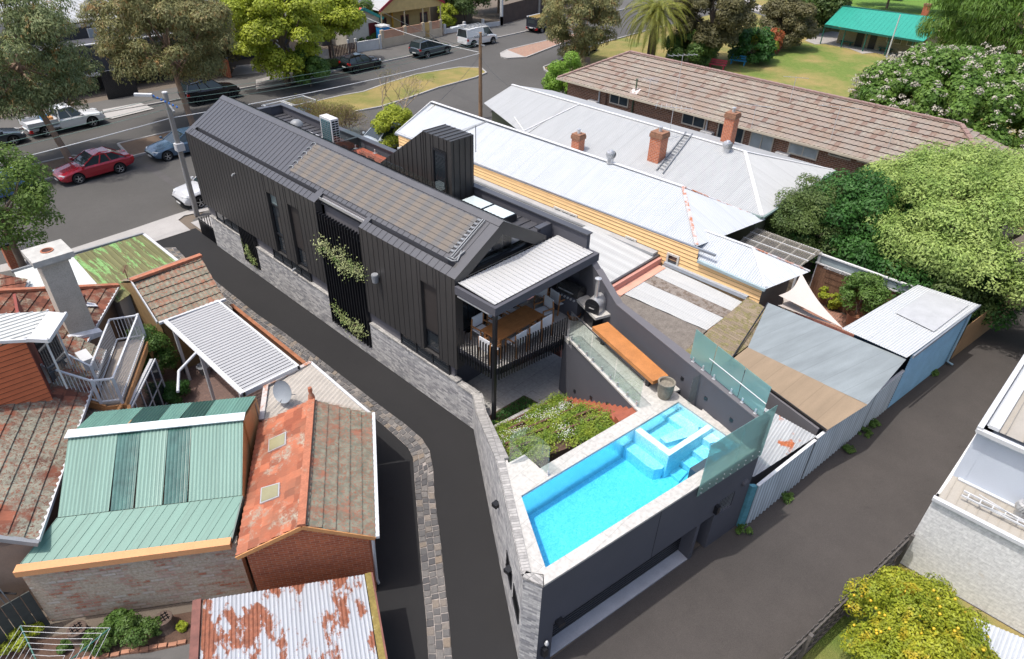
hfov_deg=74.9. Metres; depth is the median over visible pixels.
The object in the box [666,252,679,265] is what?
window
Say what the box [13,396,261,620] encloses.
green roof building
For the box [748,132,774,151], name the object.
window
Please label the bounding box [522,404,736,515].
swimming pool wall
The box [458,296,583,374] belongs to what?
dining deck
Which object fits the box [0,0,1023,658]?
ground
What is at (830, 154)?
window
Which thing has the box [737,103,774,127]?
tv antenna
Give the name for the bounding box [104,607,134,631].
garden bush
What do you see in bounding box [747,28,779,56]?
bush
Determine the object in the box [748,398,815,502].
old iron shed
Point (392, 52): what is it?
footpath
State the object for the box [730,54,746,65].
park bench
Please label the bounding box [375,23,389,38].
portable toilet
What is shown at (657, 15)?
date palm
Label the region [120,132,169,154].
median mulch
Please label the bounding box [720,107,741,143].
brick chimney
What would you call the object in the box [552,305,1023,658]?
back lane
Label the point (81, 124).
overhead cable
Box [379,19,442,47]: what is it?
cream wall
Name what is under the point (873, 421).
weeds
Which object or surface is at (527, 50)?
brick island
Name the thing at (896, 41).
window
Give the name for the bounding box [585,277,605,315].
pizza oven
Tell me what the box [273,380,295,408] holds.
satellite dish
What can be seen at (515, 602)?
window
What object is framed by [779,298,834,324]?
shade sail
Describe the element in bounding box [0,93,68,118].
black picket fence
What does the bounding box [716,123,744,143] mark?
window
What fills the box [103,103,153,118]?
driveway
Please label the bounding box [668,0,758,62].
tree
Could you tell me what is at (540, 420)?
white garden flowers
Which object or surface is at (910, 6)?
park grass
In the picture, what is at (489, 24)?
front wall
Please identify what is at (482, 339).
dining chair
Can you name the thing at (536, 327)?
dining chair
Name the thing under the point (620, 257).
hidden neighbour house
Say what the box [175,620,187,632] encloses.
garden bush
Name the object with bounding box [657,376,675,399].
planter pot
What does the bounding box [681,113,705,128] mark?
window
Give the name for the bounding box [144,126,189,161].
parked car
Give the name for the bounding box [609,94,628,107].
window
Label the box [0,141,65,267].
tree
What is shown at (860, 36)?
door
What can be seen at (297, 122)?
roof vent
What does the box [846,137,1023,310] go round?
tree
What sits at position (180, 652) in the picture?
yard concrete
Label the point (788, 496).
weeds
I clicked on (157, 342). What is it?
shrub
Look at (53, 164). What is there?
median strip
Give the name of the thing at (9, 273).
footpath
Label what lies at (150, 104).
kerb
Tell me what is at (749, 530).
weeds
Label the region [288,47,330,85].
shrub
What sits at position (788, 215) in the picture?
tree
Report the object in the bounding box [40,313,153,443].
stair deck
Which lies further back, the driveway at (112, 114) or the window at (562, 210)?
the driveway at (112, 114)
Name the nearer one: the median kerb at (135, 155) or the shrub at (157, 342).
the shrub at (157, 342)
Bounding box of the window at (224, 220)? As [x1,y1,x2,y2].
[215,211,238,233]
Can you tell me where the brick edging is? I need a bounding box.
[74,639,186,658]
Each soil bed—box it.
[0,612,201,658]
[489,395,537,423]
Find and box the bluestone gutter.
[164,248,451,658]
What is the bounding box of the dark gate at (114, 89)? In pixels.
[100,68,138,99]
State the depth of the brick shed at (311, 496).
18.40 m
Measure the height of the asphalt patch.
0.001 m
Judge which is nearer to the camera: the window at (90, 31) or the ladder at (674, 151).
the ladder at (674, 151)
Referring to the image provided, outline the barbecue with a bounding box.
[554,278,586,316]
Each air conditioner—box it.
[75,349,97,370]
[319,114,340,142]
[700,129,714,135]
[775,151,790,156]
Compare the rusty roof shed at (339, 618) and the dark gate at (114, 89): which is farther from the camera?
the dark gate at (114, 89)
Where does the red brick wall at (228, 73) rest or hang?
on the ground at (486, 14)
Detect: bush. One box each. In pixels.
[0,621,44,654]
[56,638,72,653]
[80,622,120,656]
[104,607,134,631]
[114,611,161,648]
[150,628,161,636]
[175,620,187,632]
[541,51,581,94]
[727,24,776,63]
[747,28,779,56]
[758,0,818,47]
[770,28,784,49]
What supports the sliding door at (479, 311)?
in the house at (427, 219)
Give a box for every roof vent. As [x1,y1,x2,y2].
[82,293,97,306]
[290,119,302,126]
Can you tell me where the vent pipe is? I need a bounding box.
[630,78,640,94]
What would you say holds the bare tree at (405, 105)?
on the road
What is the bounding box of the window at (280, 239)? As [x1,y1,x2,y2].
[277,234,285,253]
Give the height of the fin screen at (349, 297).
5.270 m
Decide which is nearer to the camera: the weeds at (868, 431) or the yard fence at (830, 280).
the weeds at (868, 431)
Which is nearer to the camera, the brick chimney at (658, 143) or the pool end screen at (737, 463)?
the pool end screen at (737, 463)
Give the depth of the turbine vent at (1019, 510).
18.07 m
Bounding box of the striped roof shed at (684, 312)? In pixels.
[619,261,748,349]
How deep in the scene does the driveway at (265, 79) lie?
61.88 m
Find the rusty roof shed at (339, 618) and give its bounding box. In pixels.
[189,572,387,658]
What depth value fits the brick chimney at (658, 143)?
36.94 m
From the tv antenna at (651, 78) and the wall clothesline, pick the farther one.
the tv antenna at (651, 78)
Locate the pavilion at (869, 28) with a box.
[820,5,937,55]
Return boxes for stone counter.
[576,295,610,327]
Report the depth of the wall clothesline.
31.30 m
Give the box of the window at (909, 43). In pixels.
[906,40,925,46]
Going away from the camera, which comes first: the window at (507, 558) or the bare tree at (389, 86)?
the window at (507, 558)
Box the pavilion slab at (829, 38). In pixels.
[805,31,902,56]
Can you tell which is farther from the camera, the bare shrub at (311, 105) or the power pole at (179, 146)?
the bare shrub at (311, 105)
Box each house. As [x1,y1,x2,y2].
[0,0,179,94]
[0,274,126,616]
[153,0,289,66]
[185,95,592,417]
[332,7,383,48]
[358,0,444,28]
[394,101,809,307]
[397,146,664,356]
[429,0,471,25]
[484,84,835,252]
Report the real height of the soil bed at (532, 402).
0.030 m
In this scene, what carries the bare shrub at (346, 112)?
on the road
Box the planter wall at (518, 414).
[494,399,545,427]
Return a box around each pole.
[134,91,199,216]
[391,12,393,28]
[450,26,486,116]
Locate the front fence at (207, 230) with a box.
[197,214,216,243]
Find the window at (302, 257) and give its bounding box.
[297,246,306,267]
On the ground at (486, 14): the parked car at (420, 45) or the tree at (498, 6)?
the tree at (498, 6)
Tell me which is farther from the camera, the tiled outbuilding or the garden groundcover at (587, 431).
the tiled outbuilding
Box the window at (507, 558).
[505,550,511,589]
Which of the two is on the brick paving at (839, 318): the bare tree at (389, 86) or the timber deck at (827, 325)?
the timber deck at (827, 325)
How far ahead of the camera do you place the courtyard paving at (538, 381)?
25.63 m
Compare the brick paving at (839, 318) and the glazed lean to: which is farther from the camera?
the brick paving at (839, 318)
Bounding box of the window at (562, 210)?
[553,206,577,217]
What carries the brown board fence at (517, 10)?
on the ground at (486, 14)
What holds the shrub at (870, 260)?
on the ground at (486, 14)
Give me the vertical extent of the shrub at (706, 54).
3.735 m
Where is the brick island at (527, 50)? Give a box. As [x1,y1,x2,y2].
[509,35,577,56]
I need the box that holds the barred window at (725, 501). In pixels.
[720,492,733,509]
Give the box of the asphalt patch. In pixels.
[139,164,180,187]
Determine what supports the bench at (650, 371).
on the pool building at (641, 515)
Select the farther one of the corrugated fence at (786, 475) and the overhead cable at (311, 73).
the overhead cable at (311, 73)
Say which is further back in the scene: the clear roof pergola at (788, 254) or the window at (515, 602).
the clear roof pergola at (788, 254)
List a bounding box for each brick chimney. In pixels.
[571,128,586,150]
[647,126,669,163]
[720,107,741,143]
[921,3,931,15]
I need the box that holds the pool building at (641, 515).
[505,247,770,658]
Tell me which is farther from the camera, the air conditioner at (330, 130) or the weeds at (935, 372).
the air conditioner at (330, 130)
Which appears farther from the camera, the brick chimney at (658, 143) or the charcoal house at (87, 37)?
the charcoal house at (87, 37)
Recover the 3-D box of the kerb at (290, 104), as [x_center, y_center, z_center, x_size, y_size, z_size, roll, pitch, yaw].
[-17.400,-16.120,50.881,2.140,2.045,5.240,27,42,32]
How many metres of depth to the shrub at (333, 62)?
65.78 m
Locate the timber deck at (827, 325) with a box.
[795,312,853,336]
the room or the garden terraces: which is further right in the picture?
the garden terraces
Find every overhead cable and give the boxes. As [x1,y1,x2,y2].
[0,97,162,135]
[0,118,168,162]
[3,104,162,143]
[18,108,169,146]
[168,38,472,93]
[172,41,476,99]
[174,53,478,117]
[175,44,476,104]
[363,0,477,50]
[365,17,476,51]
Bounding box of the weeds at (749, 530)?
[735,522,753,534]
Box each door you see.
[368,22,376,37]
[463,272,477,332]
[478,261,500,323]
[501,251,522,261]
[552,537,681,636]
[854,30,865,46]
[867,35,877,48]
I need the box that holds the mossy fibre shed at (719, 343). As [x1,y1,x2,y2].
[685,297,764,384]
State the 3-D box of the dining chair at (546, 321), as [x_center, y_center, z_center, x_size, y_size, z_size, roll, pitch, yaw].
[1.074,-0.168,23.941,0.560,0.952,0.630,30,44,34]
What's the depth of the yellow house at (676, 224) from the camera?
32.90 m
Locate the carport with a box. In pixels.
[730,302,905,469]
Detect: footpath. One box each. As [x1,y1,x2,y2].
[0,0,656,127]
[0,260,77,276]
[193,209,210,220]
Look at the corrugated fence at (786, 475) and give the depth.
22.59 m
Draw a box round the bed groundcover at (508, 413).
[492,396,536,424]
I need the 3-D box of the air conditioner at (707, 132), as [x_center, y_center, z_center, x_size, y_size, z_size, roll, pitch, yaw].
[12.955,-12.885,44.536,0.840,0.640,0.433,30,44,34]
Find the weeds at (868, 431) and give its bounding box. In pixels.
[857,426,873,437]
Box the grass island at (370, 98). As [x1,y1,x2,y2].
[316,67,483,111]
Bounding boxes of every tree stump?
[66,620,91,647]
[156,610,178,635]
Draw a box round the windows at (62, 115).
[50,107,80,118]
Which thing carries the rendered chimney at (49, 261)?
on the tiled house at (33, 445)
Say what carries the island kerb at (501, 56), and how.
on the road
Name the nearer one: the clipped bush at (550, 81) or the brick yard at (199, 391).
the brick yard at (199, 391)
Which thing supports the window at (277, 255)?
in the house at (427, 219)
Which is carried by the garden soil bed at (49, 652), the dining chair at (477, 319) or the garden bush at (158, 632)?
the garden bush at (158, 632)
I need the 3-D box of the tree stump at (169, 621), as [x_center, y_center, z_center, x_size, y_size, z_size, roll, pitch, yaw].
[-9.400,7.914,18.105,0.596,0.435,0.596,30,44,34]
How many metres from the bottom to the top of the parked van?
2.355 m
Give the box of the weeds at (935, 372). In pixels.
[930,369,939,376]
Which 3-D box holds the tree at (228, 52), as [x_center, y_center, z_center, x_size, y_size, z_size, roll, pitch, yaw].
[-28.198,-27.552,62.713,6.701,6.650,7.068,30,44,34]
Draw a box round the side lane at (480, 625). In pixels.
[155,228,517,658]
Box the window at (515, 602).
[512,583,519,623]
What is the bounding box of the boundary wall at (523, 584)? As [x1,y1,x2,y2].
[457,380,542,658]
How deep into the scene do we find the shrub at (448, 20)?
82.72 m
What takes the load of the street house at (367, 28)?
on the ground at (486, 14)
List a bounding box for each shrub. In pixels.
[124,323,180,374]
[162,378,190,403]
[284,93,319,114]
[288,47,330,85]
[296,94,336,115]
[304,98,351,126]
[326,58,339,69]
[327,102,368,130]
[357,32,376,41]
[370,102,413,148]
[437,2,458,27]
[661,29,720,66]
[803,229,1021,332]
[818,285,842,308]
[837,271,892,314]
[884,264,1008,323]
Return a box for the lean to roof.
[259,361,367,419]
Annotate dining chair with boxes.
[470,312,491,338]
[478,336,500,365]
[486,312,507,325]
[501,305,520,316]
[505,329,526,357]
[519,321,540,344]
[531,314,552,341]
[533,288,549,306]
[533,294,553,321]
[548,288,564,315]
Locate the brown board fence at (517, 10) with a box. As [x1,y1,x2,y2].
[503,0,567,23]
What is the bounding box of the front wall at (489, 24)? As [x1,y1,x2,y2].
[443,0,502,33]
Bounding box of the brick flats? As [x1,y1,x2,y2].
[556,50,1018,243]
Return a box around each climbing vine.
[242,242,257,269]
[310,232,368,282]
[329,300,368,341]
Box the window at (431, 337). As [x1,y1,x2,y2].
[426,328,438,353]
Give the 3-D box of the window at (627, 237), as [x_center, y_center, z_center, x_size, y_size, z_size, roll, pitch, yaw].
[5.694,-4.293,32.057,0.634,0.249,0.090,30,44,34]
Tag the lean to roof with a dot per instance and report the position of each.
(323, 385)
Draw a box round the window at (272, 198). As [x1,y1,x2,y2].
[269,194,277,207]
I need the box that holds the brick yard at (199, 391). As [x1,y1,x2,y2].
[124,353,266,421]
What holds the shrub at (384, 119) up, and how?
on the road
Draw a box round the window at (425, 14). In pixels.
[420,12,427,23]
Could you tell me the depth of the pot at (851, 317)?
30.77 m
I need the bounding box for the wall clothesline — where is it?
[825,266,875,286]
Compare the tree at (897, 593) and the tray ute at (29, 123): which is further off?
the tray ute at (29, 123)
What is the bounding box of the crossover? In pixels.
[0,207,208,271]
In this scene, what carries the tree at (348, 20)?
on the ground at (486, 14)
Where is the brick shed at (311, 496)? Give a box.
[235,387,379,590]
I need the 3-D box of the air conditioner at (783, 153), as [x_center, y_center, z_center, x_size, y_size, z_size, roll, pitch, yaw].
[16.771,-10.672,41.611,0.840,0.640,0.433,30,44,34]
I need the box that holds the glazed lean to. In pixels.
[83,358,168,446]
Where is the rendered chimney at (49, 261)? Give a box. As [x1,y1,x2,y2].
[21,239,102,339]
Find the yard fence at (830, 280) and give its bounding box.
[810,252,913,314]
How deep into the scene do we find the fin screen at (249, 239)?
32.80 m
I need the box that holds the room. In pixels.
[0,293,72,404]
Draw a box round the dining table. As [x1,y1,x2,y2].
[481,305,543,354]
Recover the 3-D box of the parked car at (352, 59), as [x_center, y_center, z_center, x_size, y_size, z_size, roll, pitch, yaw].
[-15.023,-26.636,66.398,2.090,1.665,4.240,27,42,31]
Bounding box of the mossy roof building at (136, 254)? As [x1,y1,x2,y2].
[11,232,177,336]
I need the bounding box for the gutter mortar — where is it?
[170,247,451,658]
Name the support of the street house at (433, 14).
on the ground at (486, 14)
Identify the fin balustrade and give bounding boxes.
[458,317,567,380]
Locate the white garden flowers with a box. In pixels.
[501,402,577,440]
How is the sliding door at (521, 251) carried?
in the house at (427, 219)
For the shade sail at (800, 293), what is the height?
0.700 m
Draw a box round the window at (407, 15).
[400,14,408,26]
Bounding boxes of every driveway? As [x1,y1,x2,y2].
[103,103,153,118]
[231,64,259,75]
[256,75,295,89]
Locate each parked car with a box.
[0,127,26,145]
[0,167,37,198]
[51,146,133,184]
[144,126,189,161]
[172,176,205,208]
[178,77,239,105]
[339,52,381,73]
[362,122,401,147]
[409,37,451,58]
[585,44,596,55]
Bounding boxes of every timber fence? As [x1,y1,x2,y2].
[230,304,305,367]
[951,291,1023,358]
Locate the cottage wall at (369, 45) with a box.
[346,35,381,53]
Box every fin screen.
[238,227,260,269]
[316,211,371,347]
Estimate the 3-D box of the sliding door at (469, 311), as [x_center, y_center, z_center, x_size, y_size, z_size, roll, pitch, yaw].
[-1.626,-0.921,23.632,0.070,2.400,1.130,30,44,34]
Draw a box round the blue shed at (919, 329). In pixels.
[842,285,980,407]
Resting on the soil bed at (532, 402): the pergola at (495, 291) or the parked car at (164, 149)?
the pergola at (495, 291)
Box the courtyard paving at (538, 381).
[466,352,563,415]
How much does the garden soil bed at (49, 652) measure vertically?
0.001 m
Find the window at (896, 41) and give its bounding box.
[886,37,901,44]
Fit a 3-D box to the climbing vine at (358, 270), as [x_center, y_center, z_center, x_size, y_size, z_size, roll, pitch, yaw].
[-6.948,-2.875,26.693,3.870,2.199,0.319,30,44,34]
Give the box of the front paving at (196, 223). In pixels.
[191,217,212,228]
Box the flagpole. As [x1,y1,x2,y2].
[885,14,900,57]
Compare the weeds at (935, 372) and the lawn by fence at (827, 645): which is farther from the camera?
the weeds at (935, 372)
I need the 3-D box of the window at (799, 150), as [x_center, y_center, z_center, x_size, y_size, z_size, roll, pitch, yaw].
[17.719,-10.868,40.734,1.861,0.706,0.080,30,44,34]
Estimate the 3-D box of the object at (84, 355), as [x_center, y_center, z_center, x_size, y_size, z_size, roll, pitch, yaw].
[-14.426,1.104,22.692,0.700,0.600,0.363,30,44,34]
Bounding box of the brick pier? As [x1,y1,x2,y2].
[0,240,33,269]
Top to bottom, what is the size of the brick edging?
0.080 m
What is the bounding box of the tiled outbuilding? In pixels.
[120,253,225,372]
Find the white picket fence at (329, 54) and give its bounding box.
[318,42,356,58]
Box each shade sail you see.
[779,273,842,327]
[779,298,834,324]
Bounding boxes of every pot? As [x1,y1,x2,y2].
[196,361,210,375]
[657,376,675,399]
[846,309,864,324]
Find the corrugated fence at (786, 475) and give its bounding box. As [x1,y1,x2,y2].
[736,369,904,526]
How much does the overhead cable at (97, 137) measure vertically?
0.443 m
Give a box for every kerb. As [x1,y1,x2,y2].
[19,9,625,129]
[33,155,76,180]
[117,126,188,157]
[261,95,315,111]
[313,67,486,112]
[500,33,572,58]
[543,25,664,72]
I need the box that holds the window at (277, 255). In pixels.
[272,248,311,281]
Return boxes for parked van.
[457,23,497,47]
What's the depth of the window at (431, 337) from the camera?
24.66 m
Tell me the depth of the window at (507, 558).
17.94 m
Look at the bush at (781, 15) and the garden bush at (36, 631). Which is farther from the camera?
the bush at (781, 15)
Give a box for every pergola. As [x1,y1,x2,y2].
[455,235,598,422]
[740,228,821,309]
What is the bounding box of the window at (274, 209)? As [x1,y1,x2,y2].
[271,204,282,236]
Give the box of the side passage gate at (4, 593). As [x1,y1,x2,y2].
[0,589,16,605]
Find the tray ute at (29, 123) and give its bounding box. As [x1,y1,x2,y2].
[18,102,105,136]
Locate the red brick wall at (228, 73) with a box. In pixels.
[218,55,231,77]
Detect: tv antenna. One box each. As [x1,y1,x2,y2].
[120,265,129,282]
[464,121,487,151]
[639,76,656,96]
[654,105,687,139]
[668,53,697,99]
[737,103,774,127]
[819,104,858,140]
[878,127,910,148]
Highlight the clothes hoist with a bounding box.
[0,625,110,658]
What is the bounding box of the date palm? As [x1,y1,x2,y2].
[618,0,694,55]
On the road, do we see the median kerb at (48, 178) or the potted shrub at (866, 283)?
the median kerb at (48, 178)
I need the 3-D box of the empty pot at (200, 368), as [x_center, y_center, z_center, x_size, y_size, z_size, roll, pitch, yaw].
[-12.446,1.607,27.060,0.555,0.380,0.555,30,44,34]
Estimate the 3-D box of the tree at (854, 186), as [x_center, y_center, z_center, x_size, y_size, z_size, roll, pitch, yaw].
[17.477,-5.234,33.446,6.570,5.847,6.033,30,44,34]
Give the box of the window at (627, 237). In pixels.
[625,235,636,242]
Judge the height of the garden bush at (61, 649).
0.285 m
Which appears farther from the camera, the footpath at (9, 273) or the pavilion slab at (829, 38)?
the pavilion slab at (829, 38)
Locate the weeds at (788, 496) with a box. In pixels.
[781,491,794,504]
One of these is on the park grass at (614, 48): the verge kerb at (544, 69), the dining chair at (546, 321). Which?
the verge kerb at (544, 69)
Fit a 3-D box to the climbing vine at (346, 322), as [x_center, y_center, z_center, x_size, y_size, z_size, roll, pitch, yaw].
[-6.866,-0.290,28.358,0.365,1.495,2.653,-29,45,-36]
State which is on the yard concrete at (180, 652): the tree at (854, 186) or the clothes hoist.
the clothes hoist
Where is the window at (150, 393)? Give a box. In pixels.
[131,358,168,433]
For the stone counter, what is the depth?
24.34 m
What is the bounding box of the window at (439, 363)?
[400,333,449,374]
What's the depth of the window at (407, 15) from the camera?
79.33 m
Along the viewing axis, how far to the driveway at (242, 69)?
65.16 m
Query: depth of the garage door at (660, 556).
19.16 m
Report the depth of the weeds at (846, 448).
24.31 m
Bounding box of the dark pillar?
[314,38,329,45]
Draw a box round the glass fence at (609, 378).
[570,311,643,406]
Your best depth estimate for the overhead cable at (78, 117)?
32.61 m
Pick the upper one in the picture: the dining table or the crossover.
the crossover
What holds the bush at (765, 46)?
on the bowling lawn at (830, 69)
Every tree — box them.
[0,0,105,161]
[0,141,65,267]
[75,0,237,125]
[174,2,241,72]
[207,0,329,85]
[299,0,366,57]
[357,0,378,13]
[375,65,415,108]
[387,68,434,108]
[445,0,491,23]
[495,0,507,12]
[538,0,622,66]
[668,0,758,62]
[763,172,865,265]
[783,165,927,276]
[793,0,852,29]
[838,565,1000,658]
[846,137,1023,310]
[847,40,1023,153]
[914,0,1023,57]
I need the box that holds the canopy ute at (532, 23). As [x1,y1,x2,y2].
[526,13,556,32]
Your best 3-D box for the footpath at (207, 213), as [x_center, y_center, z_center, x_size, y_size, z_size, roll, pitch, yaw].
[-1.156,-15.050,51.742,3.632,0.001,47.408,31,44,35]
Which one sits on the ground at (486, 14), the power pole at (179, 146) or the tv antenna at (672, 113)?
the power pole at (179, 146)
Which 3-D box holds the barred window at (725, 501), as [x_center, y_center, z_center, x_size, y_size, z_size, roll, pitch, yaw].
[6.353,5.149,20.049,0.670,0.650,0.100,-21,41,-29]
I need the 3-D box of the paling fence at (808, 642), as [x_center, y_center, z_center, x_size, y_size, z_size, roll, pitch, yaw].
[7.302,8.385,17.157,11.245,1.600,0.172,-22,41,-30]
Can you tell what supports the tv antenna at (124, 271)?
on the mossy roof building at (136, 254)
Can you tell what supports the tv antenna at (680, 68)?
on the brick flats
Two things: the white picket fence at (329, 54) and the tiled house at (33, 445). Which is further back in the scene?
the white picket fence at (329, 54)
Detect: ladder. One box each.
[656,131,692,173]
[961,490,1023,526]
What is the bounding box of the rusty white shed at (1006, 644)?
[958,618,1023,658]
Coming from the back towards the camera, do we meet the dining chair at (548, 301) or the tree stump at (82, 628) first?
the dining chair at (548, 301)
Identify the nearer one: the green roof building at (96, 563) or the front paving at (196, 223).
the green roof building at (96, 563)
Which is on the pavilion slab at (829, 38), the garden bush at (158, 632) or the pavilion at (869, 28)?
the pavilion at (869, 28)
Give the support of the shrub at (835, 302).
on the ground at (486, 14)
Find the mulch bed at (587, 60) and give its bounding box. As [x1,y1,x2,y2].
[545,57,589,69]
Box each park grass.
[545,0,1023,228]
[850,0,1019,16]
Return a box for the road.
[0,0,749,264]
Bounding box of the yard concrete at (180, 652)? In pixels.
[106,644,199,658]
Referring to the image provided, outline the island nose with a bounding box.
[502,50,523,57]
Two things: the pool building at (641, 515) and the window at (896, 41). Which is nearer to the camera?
the pool building at (641, 515)
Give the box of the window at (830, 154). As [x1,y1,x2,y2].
[828,152,850,160]
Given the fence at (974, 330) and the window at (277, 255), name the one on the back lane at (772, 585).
the fence at (974, 330)
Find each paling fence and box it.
[0,591,49,653]
[780,531,915,658]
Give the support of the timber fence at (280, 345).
on the ground at (486, 14)
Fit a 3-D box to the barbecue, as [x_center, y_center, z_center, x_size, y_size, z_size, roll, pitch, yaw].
[2.199,-1.224,25.218,1.150,1.277,0.725,30,44,34]
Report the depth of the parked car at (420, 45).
70.93 m
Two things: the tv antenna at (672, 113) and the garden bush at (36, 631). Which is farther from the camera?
the tv antenna at (672, 113)
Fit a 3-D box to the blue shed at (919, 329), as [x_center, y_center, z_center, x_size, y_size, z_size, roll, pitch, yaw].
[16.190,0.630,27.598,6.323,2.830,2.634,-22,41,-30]
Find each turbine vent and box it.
[606,150,615,163]
[722,140,732,153]
[1012,499,1023,518]
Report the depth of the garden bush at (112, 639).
17.44 m
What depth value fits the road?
51.54 m
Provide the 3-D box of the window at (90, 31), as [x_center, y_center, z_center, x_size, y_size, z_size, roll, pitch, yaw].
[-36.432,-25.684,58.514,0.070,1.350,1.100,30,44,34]
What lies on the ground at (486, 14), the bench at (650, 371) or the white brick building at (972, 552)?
the white brick building at (972, 552)
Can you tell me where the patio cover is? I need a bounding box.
[163,300,299,399]
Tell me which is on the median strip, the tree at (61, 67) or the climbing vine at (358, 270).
the tree at (61, 67)
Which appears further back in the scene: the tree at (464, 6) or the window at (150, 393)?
the tree at (464, 6)
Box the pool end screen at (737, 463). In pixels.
[699,429,767,493]
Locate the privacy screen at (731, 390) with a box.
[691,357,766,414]
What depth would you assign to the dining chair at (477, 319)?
23.63 m
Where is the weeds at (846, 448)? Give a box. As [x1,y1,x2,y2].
[842,444,855,453]
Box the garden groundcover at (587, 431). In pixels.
[493,391,614,464]
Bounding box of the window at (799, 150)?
[787,142,818,160]
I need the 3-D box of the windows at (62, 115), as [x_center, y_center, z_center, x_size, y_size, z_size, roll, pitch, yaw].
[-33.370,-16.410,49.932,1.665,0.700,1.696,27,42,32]
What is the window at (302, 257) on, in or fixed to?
in the house at (427, 219)
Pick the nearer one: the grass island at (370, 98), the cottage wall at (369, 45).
the grass island at (370, 98)
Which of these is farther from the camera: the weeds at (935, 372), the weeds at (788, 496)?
the weeds at (935, 372)
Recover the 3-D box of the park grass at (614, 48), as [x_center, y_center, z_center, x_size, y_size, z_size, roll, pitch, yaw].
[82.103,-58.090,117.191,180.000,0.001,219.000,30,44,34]
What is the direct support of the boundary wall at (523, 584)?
on the ground at (486, 14)
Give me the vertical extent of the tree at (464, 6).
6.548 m
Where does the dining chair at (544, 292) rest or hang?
on the dining deck at (558, 318)
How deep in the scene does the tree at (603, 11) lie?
65.83 m
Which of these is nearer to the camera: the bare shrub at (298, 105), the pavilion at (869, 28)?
the bare shrub at (298, 105)
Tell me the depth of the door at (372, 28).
74.99 m
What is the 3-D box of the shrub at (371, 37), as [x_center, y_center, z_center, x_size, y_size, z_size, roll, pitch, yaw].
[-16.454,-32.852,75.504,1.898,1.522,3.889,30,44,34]
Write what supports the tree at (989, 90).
on the park grass at (614, 48)
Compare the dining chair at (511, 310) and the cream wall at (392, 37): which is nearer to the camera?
the dining chair at (511, 310)
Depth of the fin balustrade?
22.88 m
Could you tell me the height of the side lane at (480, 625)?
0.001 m
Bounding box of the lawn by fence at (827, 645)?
[802,564,1023,658]
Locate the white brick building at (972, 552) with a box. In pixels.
[900,355,1023,633]
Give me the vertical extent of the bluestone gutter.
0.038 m
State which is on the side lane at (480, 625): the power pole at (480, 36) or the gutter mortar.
the gutter mortar
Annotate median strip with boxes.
[24,156,75,179]
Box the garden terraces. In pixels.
[496,396,612,467]
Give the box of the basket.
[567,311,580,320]
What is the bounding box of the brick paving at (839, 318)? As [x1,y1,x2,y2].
[794,305,853,334]
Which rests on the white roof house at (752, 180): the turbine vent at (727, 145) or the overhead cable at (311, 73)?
the turbine vent at (727, 145)
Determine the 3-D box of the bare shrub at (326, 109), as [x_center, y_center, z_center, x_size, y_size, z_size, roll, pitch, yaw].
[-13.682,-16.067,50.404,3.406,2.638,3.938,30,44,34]
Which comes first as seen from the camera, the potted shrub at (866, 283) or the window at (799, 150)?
the potted shrub at (866, 283)
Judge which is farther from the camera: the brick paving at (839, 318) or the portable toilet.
the portable toilet
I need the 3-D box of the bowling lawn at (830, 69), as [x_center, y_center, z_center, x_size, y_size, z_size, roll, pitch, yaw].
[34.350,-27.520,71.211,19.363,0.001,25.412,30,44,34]
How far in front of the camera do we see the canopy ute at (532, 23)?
82.98 m
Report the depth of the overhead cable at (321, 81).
42.03 m
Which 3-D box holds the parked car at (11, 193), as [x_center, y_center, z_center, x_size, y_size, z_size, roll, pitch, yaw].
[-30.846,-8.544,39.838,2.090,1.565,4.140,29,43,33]
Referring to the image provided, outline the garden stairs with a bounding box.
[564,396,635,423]
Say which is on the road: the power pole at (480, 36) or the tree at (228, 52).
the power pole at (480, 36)
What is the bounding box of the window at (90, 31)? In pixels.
[86,27,98,37]
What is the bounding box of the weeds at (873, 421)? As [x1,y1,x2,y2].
[869,418,881,428]
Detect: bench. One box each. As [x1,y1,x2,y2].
[592,322,668,386]
[709,58,727,69]
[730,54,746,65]
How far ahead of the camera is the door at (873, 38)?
80.22 m
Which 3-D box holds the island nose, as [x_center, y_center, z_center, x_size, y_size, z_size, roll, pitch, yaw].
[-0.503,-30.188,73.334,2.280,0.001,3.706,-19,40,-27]
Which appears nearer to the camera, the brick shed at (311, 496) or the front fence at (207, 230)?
the brick shed at (311, 496)
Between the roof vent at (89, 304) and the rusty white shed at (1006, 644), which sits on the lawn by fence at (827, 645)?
the rusty white shed at (1006, 644)
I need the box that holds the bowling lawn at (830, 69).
[737,41,897,97]
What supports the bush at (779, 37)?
on the park grass at (614, 48)
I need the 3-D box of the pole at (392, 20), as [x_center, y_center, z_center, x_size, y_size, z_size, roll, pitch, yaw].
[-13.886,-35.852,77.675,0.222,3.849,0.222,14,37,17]
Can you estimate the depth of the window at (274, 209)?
29.87 m
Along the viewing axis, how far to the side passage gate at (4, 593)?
17.38 m

